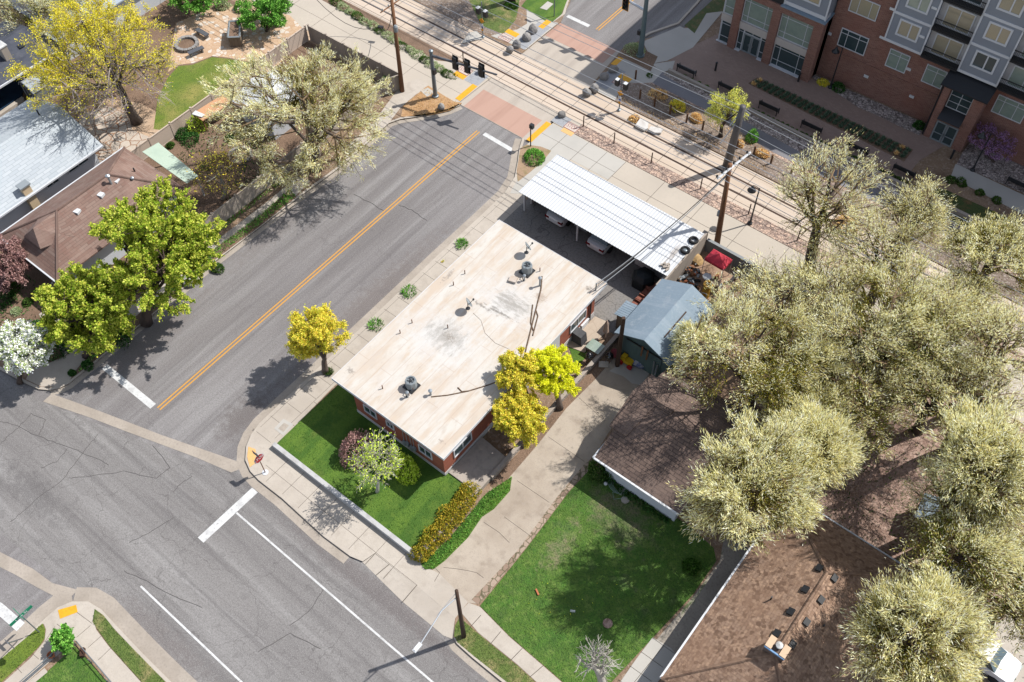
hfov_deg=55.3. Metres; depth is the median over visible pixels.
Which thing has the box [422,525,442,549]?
hedge shrub
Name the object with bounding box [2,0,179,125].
maple tree
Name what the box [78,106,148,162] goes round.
flagstone patio
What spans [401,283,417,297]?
weed clump
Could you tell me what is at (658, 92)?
garden shrub
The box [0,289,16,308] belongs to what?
garden shrub
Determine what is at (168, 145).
garden shrub
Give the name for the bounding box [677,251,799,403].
back yard
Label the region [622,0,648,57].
traffic signal
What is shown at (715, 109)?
willow sapling
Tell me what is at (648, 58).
verge
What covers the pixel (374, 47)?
path joint
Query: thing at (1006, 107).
window
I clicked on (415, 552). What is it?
hedge shrub
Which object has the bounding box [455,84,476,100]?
tactile strip
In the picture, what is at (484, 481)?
garden wall
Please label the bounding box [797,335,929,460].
elm tree
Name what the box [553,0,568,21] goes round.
kerb
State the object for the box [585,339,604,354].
glass patio table
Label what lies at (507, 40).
stop pad
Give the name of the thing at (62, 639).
corner tree
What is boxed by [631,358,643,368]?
tarp bundle
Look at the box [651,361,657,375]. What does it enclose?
leaning poles
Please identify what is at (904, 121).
gravel bed
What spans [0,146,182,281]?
hip roof house
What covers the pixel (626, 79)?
tactile strip
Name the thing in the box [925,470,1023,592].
elm tree
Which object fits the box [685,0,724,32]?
verge
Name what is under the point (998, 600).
elm tree
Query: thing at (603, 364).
paving slab
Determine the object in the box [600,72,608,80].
boulder
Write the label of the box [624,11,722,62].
pavement
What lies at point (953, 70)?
apartment block
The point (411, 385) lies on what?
condenser unit
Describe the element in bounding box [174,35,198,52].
fire pit
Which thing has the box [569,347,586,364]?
yard lawn
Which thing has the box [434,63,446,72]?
strip shrub
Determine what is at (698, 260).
tarp pile
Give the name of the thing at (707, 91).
contact wire
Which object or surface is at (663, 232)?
service cable
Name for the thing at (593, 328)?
patio
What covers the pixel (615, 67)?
boulder
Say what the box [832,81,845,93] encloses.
garden shrub
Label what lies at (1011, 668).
parked car
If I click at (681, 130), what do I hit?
overhead wire
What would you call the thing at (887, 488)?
grove undergrowth
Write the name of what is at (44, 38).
neighbour path
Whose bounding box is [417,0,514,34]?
park ground
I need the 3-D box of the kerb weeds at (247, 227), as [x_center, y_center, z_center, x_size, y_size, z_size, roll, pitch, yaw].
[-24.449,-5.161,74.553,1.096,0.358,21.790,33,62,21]
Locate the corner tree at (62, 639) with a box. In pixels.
[48,623,75,654]
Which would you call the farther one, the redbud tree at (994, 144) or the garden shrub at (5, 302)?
the redbud tree at (994, 144)
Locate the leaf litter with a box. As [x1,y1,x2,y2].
[712,308,1023,676]
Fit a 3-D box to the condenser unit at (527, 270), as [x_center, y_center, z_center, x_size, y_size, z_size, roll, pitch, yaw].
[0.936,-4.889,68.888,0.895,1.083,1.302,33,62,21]
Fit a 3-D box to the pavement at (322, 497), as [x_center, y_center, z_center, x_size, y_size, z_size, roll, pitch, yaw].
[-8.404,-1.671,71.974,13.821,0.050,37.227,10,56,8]
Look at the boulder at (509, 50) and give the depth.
88.54 m
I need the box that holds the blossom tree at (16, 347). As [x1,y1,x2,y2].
[0,318,56,384]
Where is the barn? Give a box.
[614,279,715,377]
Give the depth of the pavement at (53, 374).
70.21 m
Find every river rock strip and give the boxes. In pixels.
[574,124,1023,367]
[663,73,1023,253]
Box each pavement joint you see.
[17,612,110,672]
[253,195,520,582]
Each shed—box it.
[18,68,58,99]
[614,300,637,328]
[908,494,938,529]
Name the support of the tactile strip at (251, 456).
on the pavement at (322, 497)
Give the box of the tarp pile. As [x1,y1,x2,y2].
[692,254,702,265]
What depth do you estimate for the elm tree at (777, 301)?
63.69 m
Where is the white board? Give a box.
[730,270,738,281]
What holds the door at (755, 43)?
in the apartment block
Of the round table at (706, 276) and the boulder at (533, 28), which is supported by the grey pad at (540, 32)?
the boulder at (533, 28)
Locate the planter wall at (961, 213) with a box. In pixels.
[667,68,1020,244]
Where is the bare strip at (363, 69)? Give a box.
[235,0,380,79]
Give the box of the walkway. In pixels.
[342,78,427,153]
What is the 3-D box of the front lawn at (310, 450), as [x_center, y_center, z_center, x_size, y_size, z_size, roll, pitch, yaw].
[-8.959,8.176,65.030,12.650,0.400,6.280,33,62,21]
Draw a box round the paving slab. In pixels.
[599,361,608,367]
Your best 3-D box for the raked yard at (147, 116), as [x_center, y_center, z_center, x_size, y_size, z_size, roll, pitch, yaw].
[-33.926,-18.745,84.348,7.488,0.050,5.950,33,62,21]
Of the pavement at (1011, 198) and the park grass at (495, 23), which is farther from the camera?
the park grass at (495, 23)
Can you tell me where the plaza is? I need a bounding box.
[671,34,944,181]
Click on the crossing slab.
(567, 58)
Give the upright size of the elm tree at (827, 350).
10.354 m
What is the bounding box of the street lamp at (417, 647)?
[412,589,465,652]
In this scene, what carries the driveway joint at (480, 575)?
on the driveway at (548, 469)
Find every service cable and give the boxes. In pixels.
[597,176,725,282]
[598,175,725,283]
[600,177,725,285]
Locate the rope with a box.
[641,91,789,164]
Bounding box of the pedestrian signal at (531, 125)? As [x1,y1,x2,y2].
[529,123,533,145]
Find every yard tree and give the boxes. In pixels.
[491,387,549,449]
[494,345,539,395]
[531,344,581,410]
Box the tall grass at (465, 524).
[423,479,511,568]
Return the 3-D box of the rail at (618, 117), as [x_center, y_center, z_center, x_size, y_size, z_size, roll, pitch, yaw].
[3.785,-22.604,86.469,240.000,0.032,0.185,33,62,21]
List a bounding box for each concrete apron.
[491,10,557,49]
[553,116,581,127]
[595,58,661,99]
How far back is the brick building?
65.99 m
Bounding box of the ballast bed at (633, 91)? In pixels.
[615,82,1023,304]
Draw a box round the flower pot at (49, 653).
[46,651,54,658]
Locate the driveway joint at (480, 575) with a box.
[376,402,604,677]
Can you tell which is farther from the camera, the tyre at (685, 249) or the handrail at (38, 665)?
the tyre at (685, 249)
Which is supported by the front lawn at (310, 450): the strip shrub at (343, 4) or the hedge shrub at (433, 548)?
the hedge shrub at (433, 548)
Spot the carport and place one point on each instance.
(611, 214)
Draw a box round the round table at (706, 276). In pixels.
[703,273,711,280]
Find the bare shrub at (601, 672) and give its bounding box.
[574,634,622,681]
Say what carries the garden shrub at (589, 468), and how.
on the front lawn at (525, 575)
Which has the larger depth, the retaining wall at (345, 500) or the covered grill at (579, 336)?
the covered grill at (579, 336)
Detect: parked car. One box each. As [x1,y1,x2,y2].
[545,209,570,226]
[586,234,612,254]
[941,618,1022,681]
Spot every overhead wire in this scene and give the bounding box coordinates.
[363,0,1023,338]
[374,0,980,308]
[384,0,1022,324]
[400,0,1020,312]
[413,0,1023,305]
[430,0,1023,294]
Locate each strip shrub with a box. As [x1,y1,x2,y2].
[330,0,342,5]
[337,1,351,11]
[344,8,356,14]
[351,10,363,20]
[358,17,372,25]
[368,20,378,30]
[374,28,385,33]
[380,31,393,39]
[387,34,402,44]
[398,41,407,51]
[405,45,416,53]
[407,49,424,59]
[419,55,429,63]
[424,59,439,68]
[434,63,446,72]
[441,69,458,79]
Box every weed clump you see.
[325,366,334,375]
[368,316,383,330]
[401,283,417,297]
[455,237,468,248]
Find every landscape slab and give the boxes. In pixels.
[635,118,647,131]
[648,126,662,133]
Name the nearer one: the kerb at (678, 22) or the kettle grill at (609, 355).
the kettle grill at (609, 355)
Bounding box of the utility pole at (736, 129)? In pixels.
[720,104,750,168]
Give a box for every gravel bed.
[636,82,1019,275]
[812,75,922,134]
[957,142,1023,192]
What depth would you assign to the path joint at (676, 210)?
78.45 m
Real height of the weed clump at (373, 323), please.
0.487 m
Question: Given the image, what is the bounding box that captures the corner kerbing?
[28,668,46,681]
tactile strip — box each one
[58,605,77,618]
[247,447,255,466]
[454,71,466,78]
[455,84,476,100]
[505,29,518,36]
[526,121,550,141]
[538,20,550,28]
[561,128,573,135]
[611,57,622,64]
[618,73,631,81]
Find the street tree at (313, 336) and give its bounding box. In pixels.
[284,301,352,374]
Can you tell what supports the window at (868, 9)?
in the apartment block
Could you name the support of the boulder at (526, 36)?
on the grey pad at (540, 32)
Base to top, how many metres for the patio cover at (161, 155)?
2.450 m
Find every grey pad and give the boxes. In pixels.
[465,70,488,85]
[518,22,549,49]
[551,115,571,126]
[596,69,624,89]
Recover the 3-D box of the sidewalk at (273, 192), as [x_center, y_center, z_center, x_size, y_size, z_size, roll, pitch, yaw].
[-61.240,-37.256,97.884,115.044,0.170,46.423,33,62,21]
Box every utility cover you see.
[274,419,292,435]
[278,423,288,431]
[421,88,432,95]
[540,1,552,9]
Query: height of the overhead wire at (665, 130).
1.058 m
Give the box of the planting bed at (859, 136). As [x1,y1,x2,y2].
[748,77,912,160]
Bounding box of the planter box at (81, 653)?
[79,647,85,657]
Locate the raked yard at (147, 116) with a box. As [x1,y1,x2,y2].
[99,98,158,150]
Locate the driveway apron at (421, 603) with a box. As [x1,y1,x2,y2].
[363,554,454,638]
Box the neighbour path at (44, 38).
[27,27,51,46]
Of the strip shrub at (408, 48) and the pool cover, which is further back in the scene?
the strip shrub at (408, 48)
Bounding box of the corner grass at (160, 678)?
[1,610,528,681]
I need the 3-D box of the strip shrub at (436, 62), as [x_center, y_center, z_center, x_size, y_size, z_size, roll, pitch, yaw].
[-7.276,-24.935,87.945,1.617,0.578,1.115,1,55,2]
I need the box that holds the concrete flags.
[621,638,674,681]
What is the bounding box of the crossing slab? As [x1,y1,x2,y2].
[460,31,619,141]
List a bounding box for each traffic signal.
[429,49,496,98]
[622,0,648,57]
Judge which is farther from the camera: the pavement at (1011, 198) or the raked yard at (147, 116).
the raked yard at (147, 116)
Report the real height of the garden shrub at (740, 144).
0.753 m
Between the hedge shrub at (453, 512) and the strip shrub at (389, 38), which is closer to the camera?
the hedge shrub at (453, 512)
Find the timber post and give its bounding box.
[615,316,625,366]
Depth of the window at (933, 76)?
79.63 m
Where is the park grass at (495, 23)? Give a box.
[469,0,519,32]
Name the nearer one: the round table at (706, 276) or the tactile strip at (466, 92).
the round table at (706, 276)
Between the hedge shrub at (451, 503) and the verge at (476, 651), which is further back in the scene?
the hedge shrub at (451, 503)
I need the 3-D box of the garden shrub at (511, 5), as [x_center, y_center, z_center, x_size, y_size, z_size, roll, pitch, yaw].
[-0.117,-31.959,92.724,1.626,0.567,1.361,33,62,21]
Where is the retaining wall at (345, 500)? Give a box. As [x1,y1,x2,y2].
[272,442,420,560]
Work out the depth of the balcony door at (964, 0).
73.31 m
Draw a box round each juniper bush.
[524,148,545,166]
[623,42,645,57]
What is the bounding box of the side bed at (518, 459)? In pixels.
[489,341,621,487]
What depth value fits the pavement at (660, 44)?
89.65 m
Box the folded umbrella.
[603,320,608,338]
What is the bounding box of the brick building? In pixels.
[331,220,606,475]
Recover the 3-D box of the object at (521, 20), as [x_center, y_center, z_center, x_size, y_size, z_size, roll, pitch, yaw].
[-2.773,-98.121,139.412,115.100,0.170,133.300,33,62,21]
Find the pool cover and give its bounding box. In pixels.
[0,76,24,116]
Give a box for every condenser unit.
[402,376,420,397]
[519,261,534,280]
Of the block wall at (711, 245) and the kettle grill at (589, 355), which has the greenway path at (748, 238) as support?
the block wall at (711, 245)
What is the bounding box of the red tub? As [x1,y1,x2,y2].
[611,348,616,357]
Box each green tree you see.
[166,0,227,15]
[237,0,293,31]
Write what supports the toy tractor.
on the driveway patch
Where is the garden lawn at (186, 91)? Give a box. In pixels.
[154,57,249,129]
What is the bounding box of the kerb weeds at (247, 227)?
[79,189,294,370]
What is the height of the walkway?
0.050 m
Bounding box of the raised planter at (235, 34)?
[227,20,242,46]
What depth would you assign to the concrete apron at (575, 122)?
83.54 m
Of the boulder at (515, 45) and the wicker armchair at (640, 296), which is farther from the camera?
the boulder at (515, 45)
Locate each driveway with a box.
[433,358,649,603]
[657,538,748,651]
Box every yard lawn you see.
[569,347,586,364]
[926,188,1021,235]
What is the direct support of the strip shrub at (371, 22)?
on the planting strip at (411, 40)
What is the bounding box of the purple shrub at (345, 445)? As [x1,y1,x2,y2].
[338,428,379,471]
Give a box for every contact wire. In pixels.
[463,0,978,251]
[491,0,963,227]
[505,0,1020,247]
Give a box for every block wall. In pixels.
[489,334,618,480]
[656,230,707,284]
[704,238,1003,408]
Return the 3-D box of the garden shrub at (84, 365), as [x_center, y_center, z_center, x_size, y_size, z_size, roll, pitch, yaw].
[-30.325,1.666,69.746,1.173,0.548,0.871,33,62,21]
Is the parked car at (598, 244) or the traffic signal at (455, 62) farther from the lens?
the traffic signal at (455, 62)
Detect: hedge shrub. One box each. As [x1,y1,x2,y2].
[407,545,429,562]
[417,534,435,556]
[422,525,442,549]
[429,522,452,542]
[434,513,455,532]
[435,504,464,526]
[444,498,469,520]
[452,490,475,515]
[459,481,481,501]
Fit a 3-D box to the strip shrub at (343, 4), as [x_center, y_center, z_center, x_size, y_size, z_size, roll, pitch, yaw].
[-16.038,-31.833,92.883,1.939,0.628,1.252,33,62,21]
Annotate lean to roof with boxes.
[192,95,235,130]
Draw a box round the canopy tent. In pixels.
[701,249,732,280]
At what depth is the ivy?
63.03 m
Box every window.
[46,178,59,188]
[68,158,88,173]
[363,403,377,419]
[385,420,394,430]
[418,443,432,459]
[453,432,471,457]
[570,309,586,333]
[718,20,730,42]
[723,0,735,15]
[735,28,744,49]
[741,0,772,31]
[744,31,760,39]
[757,38,765,58]
[770,44,804,75]
[777,13,813,48]
[804,0,821,6]
[837,27,868,55]
[848,0,880,21]
[885,48,910,73]
[895,18,921,42]
[905,0,932,14]
[921,64,947,89]
[945,90,973,114]
[969,49,999,74]
[982,21,1013,46]
[991,94,1023,123]
[996,0,1023,17]
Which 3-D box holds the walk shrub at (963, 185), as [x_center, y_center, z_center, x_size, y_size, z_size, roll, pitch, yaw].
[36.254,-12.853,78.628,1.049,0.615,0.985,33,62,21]
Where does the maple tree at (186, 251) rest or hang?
on the sidewalk at (273, 192)
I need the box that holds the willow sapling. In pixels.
[703,86,750,137]
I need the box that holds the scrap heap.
[676,263,701,288]
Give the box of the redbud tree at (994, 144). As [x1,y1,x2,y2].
[968,121,1017,162]
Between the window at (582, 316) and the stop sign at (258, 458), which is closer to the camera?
the stop sign at (258, 458)
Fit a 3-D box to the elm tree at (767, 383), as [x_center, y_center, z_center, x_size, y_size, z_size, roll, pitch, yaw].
[15.148,1.961,61.558,11.983,12.548,9.550,1,55,1]
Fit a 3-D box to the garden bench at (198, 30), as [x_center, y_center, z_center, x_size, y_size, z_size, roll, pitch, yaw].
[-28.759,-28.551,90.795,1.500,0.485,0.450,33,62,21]
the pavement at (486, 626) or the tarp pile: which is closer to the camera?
the pavement at (486, 626)
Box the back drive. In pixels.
[981,612,1023,681]
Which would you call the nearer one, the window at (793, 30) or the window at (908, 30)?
the window at (908, 30)
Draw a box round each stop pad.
[456,66,472,75]
[498,33,512,42]
[563,121,580,132]
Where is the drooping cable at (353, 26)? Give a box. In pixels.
[317,0,391,30]
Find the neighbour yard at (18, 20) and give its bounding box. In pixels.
[0,2,27,26]
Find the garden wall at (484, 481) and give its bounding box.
[420,474,490,556]
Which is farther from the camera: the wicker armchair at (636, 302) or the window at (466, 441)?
the wicker armchair at (636, 302)
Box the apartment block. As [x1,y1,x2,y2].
[716,0,1023,165]
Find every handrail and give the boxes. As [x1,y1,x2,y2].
[19,650,57,681]
[74,641,110,681]
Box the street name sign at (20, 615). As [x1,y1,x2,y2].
[9,605,39,632]
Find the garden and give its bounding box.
[0,0,378,368]
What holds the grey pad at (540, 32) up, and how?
on the concrete apron at (521, 31)
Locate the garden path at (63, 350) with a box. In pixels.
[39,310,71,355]
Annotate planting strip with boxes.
[71,190,295,378]
[323,0,462,62]
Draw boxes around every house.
[0,21,52,88]
[0,97,103,232]
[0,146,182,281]
[2,0,164,59]
[592,367,751,520]
[659,511,917,681]
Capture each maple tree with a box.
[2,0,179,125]
[31,260,136,358]
[87,174,226,327]
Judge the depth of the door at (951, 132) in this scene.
80.55 m
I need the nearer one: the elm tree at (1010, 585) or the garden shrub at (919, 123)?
the elm tree at (1010, 585)
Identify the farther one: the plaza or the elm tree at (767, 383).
the plaza
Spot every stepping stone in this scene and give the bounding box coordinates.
[603,618,612,627]
[621,497,628,503]
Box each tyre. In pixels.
[680,246,690,253]
[688,236,698,244]
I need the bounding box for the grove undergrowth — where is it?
[729,363,1023,679]
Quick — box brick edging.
[472,460,592,604]
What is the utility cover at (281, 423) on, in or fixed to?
on the pavement at (322, 497)
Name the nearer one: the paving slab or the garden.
the paving slab
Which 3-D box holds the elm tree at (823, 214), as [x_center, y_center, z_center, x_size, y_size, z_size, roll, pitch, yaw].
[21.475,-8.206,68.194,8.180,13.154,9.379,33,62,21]
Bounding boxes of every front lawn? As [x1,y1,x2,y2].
[277,385,469,549]
[480,465,715,681]
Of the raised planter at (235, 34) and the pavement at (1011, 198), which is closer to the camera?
the pavement at (1011, 198)
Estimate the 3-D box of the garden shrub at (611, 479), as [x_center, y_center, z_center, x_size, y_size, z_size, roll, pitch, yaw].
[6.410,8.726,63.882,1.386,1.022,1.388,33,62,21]
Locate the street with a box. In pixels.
[0,0,632,681]
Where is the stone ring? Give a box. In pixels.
[228,146,252,164]
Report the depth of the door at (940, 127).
80.88 m
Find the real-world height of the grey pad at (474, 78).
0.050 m
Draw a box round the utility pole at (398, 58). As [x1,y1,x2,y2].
[380,0,404,92]
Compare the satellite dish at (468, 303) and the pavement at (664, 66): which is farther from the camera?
the pavement at (664, 66)
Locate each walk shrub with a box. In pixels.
[945,175,957,183]
[956,177,967,187]
[974,188,984,196]
[991,195,1001,204]
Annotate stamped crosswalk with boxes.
[464,89,541,137]
[546,23,615,62]
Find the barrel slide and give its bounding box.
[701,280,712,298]
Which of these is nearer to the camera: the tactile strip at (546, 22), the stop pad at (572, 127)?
the stop pad at (572, 127)
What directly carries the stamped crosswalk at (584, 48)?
on the crossing slab
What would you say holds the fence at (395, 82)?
on the walkway
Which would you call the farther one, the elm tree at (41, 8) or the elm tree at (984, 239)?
the elm tree at (41, 8)
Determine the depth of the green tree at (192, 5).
90.62 m
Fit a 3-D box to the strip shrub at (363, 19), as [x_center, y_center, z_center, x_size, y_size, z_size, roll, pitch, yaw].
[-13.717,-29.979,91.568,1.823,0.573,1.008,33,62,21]
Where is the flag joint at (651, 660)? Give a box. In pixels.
[619,638,673,680]
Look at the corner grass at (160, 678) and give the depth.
57.99 m
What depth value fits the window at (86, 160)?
79.03 m
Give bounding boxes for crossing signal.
[475,1,487,37]
[614,73,628,110]
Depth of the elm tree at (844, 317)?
59.49 m
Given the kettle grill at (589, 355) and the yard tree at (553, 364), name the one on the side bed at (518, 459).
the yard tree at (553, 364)
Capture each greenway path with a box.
[254,0,490,101]
[510,124,624,193]
[528,123,1023,422]
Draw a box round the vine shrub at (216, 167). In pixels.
[183,143,248,200]
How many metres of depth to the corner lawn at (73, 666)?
57.46 m
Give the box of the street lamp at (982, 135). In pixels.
[970,131,991,171]
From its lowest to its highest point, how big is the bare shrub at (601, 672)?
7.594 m
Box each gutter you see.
[0,552,75,595]
[0,589,72,657]
[43,395,238,471]
[51,106,462,394]
[73,587,196,681]
[236,138,521,563]
[447,639,500,681]
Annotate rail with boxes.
[362,0,1004,330]
[386,0,1019,321]
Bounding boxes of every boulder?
[438,103,444,109]
[506,45,513,52]
[512,39,520,48]
[522,32,530,41]
[528,23,537,34]
[558,111,565,117]
[582,88,591,96]
[590,83,598,93]
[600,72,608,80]
[609,65,618,72]
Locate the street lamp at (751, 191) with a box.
[747,185,759,224]
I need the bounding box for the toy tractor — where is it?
[620,352,633,369]
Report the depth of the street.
65.47 m
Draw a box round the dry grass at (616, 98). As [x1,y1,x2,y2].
[404,88,777,170]
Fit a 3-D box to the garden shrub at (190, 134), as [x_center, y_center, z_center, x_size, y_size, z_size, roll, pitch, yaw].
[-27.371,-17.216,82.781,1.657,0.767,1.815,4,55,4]
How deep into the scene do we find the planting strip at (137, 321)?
76.67 m
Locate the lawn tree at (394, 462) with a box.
[345,427,404,492]
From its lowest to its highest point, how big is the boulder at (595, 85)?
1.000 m
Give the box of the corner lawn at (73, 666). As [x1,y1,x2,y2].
[36,647,106,681]
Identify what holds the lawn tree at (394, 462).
on the front lawn at (310, 450)
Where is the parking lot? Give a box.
[504,198,660,334]
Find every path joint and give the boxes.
[292,1,460,93]
[542,133,1022,403]
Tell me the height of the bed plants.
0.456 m
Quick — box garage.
[232,71,303,138]
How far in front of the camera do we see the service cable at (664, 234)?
68.94 m
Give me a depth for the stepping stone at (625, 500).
63.22 m
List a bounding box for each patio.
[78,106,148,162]
[168,5,301,72]
[567,316,609,352]
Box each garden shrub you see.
[0,281,20,297]
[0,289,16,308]
[9,306,21,316]
[21,297,33,308]
[47,340,68,361]
[67,369,76,376]
[81,360,94,371]
[114,330,131,348]
[165,141,174,148]
[175,127,188,140]
[180,131,198,147]
[186,115,207,132]
[210,262,224,273]
[214,0,231,10]
[224,133,235,142]
[233,0,251,12]
[275,14,286,26]
[503,1,518,9]
[587,458,608,483]
[600,467,615,484]
[628,114,640,122]
[647,88,668,100]
[668,99,685,112]
[681,558,700,575]
[689,112,702,124]
[738,139,744,148]
[745,128,758,143]
[755,147,769,158]
[816,78,829,86]
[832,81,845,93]
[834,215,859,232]
[912,120,925,131]
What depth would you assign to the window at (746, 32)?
86.76 m
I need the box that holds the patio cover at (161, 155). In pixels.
[143,143,204,195]
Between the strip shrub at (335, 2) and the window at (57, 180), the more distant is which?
the strip shrub at (335, 2)
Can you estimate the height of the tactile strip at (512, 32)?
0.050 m
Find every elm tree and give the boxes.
[0,0,92,47]
[196,37,396,199]
[663,271,854,418]
[667,405,828,556]
[668,317,722,368]
[711,246,833,345]
[737,302,862,416]
[752,366,858,432]
[754,391,870,499]
[755,244,873,358]
[767,129,895,273]
[783,283,933,422]
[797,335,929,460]
[813,242,979,380]
[817,310,926,420]
[824,200,940,305]
[833,545,1007,681]
[853,281,1000,400]
[859,170,960,269]
[868,338,1015,439]
[884,443,1023,564]
[889,242,1019,357]
[889,496,1023,653]
[916,387,1023,541]
[917,339,1023,456]
[918,290,1023,413]
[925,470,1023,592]
[931,206,1023,316]
[937,507,1023,640]
[948,533,1023,658]
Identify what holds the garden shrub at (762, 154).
on the ballast bed at (633, 91)
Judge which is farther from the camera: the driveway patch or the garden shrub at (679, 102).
the garden shrub at (679, 102)
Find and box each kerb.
[0,104,459,390]
[0,601,170,681]
[245,138,524,554]
[454,637,505,681]
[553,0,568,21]
[645,0,700,36]
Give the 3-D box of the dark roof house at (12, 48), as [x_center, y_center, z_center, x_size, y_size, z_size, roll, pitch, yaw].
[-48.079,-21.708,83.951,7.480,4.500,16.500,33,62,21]
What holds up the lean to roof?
on the garden
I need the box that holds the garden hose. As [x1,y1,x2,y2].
[608,480,626,498]
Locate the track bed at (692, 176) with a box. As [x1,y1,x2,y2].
[345,0,1023,353]
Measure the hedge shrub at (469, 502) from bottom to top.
0.955 m
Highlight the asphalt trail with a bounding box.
[653,72,1023,270]
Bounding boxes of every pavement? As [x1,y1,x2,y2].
[4,604,139,681]
[26,177,309,386]
[249,178,522,562]
[375,553,467,617]
[461,31,482,43]
[462,603,560,681]
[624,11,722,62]
[644,26,693,54]
[654,61,674,71]
[951,164,1023,213]
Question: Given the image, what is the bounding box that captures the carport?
[519,154,703,277]
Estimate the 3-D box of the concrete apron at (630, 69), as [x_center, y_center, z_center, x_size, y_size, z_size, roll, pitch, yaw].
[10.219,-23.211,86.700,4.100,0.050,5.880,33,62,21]
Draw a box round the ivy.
[614,482,670,524]
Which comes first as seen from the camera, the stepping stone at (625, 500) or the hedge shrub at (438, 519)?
the hedge shrub at (438, 519)
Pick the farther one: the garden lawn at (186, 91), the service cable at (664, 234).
the garden lawn at (186, 91)
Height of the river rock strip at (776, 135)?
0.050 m
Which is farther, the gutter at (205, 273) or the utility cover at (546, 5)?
the utility cover at (546, 5)
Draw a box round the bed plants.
[0,125,281,355]
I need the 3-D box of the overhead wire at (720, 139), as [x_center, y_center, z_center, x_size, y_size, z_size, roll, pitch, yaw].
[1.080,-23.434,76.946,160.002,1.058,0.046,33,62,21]
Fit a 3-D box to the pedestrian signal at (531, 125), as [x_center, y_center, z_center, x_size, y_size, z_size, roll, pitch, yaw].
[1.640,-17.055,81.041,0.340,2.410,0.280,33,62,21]
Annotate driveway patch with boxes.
[610,363,648,384]
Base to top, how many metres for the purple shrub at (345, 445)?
2.973 m
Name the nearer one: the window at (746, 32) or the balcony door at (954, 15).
the balcony door at (954, 15)
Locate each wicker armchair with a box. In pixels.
[632,298,642,304]
[634,293,646,302]
[641,287,651,295]
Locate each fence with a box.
[131,24,308,159]
[203,79,384,236]
[307,24,397,77]
[382,75,399,94]
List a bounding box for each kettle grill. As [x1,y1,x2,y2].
[585,352,593,362]
[605,352,613,361]
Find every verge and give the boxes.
[0,623,44,681]
[93,610,164,681]
[401,86,461,116]
[421,477,511,569]
[454,619,534,681]
[517,144,550,180]
[522,0,566,21]
[621,43,657,70]
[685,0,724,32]
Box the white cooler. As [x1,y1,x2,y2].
[580,318,588,329]
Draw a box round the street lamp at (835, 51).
[828,46,842,88]
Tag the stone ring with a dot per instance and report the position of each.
(235, 149)
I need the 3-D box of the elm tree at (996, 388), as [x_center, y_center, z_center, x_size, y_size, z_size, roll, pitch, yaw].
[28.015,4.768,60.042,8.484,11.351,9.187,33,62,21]
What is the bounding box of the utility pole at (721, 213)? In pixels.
[714,150,750,243]
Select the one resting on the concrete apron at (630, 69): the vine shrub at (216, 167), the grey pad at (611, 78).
the grey pad at (611, 78)
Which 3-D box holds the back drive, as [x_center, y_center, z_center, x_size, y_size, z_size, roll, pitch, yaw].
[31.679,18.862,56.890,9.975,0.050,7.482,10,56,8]
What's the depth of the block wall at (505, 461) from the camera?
67.36 m
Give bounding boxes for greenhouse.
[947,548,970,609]
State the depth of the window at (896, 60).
80.77 m
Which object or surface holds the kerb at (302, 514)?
on the street
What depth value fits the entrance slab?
64.61 m
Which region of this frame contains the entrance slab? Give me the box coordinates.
[449,437,504,487]
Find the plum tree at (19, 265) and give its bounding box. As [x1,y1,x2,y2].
[0,234,32,300]
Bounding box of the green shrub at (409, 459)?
[392,451,421,485]
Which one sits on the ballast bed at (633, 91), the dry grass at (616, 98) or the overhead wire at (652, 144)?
the dry grass at (616, 98)
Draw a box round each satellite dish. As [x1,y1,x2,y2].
[466,298,473,309]
[524,242,532,253]
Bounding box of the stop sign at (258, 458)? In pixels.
[252,451,268,474]
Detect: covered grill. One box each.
[571,327,586,346]
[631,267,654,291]
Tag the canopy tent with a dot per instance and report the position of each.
(717, 259)
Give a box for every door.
[551,336,559,348]
[628,341,661,377]
[741,33,752,53]
[749,37,760,56]
[929,32,963,62]
[929,120,947,142]
[940,4,976,35]
[940,125,958,146]
[964,0,983,6]
[1005,64,1023,91]
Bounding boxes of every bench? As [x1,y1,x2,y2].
[187,45,203,56]
[195,27,208,38]
[676,63,696,77]
[717,80,738,91]
[758,99,779,115]
[800,119,822,135]
[846,141,869,157]
[892,162,915,180]
[1005,175,1023,187]
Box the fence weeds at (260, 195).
[220,173,287,230]
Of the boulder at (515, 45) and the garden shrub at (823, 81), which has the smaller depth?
the garden shrub at (823, 81)
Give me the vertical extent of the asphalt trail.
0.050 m
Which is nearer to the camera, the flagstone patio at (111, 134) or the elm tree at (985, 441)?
the elm tree at (985, 441)
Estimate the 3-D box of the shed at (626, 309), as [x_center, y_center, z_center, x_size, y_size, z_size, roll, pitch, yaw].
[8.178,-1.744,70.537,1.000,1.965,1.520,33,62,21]
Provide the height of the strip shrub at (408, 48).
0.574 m

